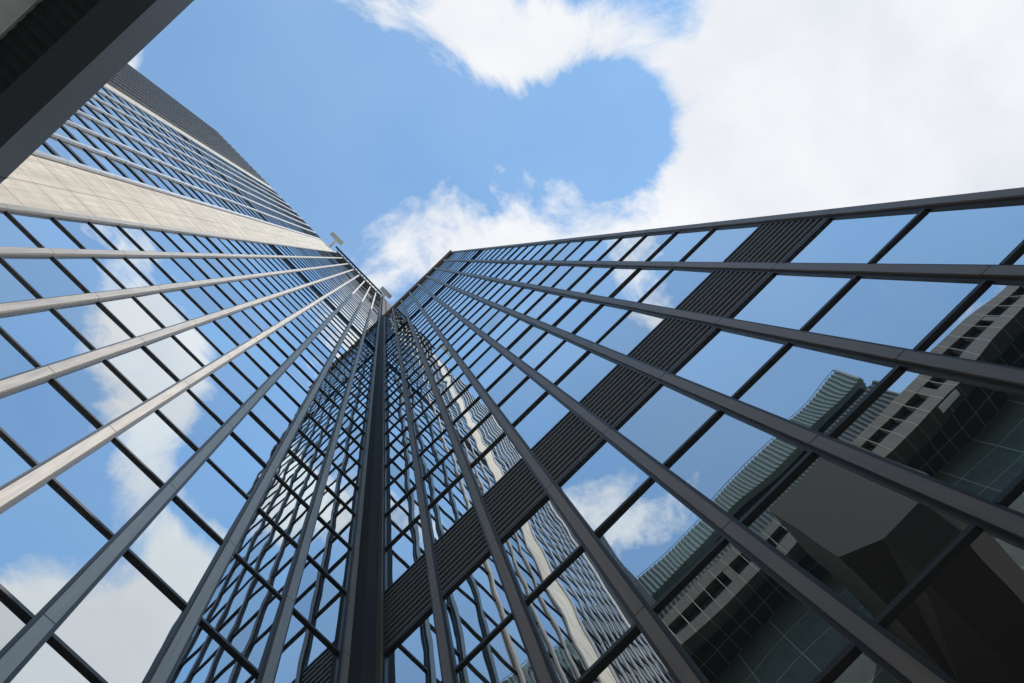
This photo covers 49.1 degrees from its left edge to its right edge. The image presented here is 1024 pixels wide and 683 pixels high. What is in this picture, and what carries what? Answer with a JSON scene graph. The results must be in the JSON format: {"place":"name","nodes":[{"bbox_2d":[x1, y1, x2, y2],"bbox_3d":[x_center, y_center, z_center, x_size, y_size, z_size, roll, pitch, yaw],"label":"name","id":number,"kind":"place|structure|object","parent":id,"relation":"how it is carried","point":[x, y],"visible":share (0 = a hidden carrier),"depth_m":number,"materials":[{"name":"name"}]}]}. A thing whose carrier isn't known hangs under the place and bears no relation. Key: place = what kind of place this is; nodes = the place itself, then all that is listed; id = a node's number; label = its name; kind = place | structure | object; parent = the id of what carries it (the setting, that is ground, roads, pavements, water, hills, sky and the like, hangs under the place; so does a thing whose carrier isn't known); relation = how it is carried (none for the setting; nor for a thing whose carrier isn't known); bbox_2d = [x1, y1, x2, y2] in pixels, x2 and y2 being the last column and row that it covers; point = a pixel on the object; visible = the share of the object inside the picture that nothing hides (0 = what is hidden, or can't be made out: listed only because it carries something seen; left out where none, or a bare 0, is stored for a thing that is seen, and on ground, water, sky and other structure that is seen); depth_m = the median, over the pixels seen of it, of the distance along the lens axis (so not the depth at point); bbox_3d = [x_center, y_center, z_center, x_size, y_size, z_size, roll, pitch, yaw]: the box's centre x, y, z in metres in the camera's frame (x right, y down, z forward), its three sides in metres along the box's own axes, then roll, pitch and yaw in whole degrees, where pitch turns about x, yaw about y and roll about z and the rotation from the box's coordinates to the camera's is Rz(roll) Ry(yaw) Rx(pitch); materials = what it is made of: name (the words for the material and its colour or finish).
{"place":"outdoors","nodes":[
{"label":"outdoors","id":0,"kind":"place"},
{"bbox_2d":[0,83,332,250],"bbox_3d":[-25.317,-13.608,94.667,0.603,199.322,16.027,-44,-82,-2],"label":"tower stone piers","id":1,"kind":"structure","parent":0,"point":[34,181],"depth_m":42.18,"materials":[{"name":"beige stone"}]},
{"bbox_2d":[31,85,322,239],"bbox_3d":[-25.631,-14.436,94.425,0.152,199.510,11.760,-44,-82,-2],"label":"glass facade","id":2,"kind":"structure","parent":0,"point":[104,131],"depth_m":69.39,"materials":[{"name":"blue glass"}]},
{"bbox_2d":[107,63,268,184],"bbox_3d":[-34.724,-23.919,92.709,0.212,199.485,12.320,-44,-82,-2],"label":"louvered facade","id":3,"kind":"structure","parent":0,"point":[129,81],"depth_m":124.32,"materials":[{"name":"grey metal"}]},
{"bbox_2d":[336,250,450,315],"bbox_3d":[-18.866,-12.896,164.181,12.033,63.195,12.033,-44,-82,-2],"label":"roof parapet","id":4,"kind":"structure","parent":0,"point":[422,278],"depth_m":133.67,"materials":[{"name":"grey metal"}]},
{"bbox_2d":[128,0,1023,305],"label":"sky","id":5,"kind":"structure","parent":0,"point":[412,132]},
{"label":"paving","id":6,"kind":"structure","parent":0,"visible":0},
{"bbox_2d":[348,297,391,682],"bbox_3d":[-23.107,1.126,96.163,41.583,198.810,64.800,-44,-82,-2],"label":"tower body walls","id":7,"kind":"structure","parent":6,"relation":"on","point":[362,663],"depth_m":25.23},
{"bbox_2d":[0,203,381,682],"bbox_3d":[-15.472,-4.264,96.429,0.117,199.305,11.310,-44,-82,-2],"label":"glass facade","id":8,"kind":"structure","parent":7,"relation":"attached to","point":[185,419],"depth_m":20.98,"materials":[{"name":"blue glass"}]},
{"bbox_2d":[329,231,391,298],"bbox_3d":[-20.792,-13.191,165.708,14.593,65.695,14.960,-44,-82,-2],"label":"rooftop equipment","id":9,"kind":"object","parent":7,"relation":"on","point":[335,236],"visible":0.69,"depth_m":194.76,"materials":[{"name":"grey metal"}]},
{"bbox_2d":[375,187,1023,682],"bbox_3d":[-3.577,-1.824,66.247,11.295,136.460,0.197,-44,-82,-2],"label":"glass facade","id":10,"kind":"structure","parent":7,"relation":"attached to","point":[789,447],"depth_m":15.05,"materials":[{"name":"blue glass"}]},
{"bbox_3d":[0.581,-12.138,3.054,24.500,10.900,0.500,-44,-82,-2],"label":"canopy columns","id":11,"kind":"object","parent":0,"visible":0},
{"bbox_2d":[0,0,193,183],"bbox_3d":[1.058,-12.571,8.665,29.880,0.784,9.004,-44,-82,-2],"label":"entrance canopy","id":12,"kind":"object","parent":11,"relation":"on","point":[62,62],"visible":1,"depth_m":8.58,"materials":[{"name":"grey metal"}]}
]}

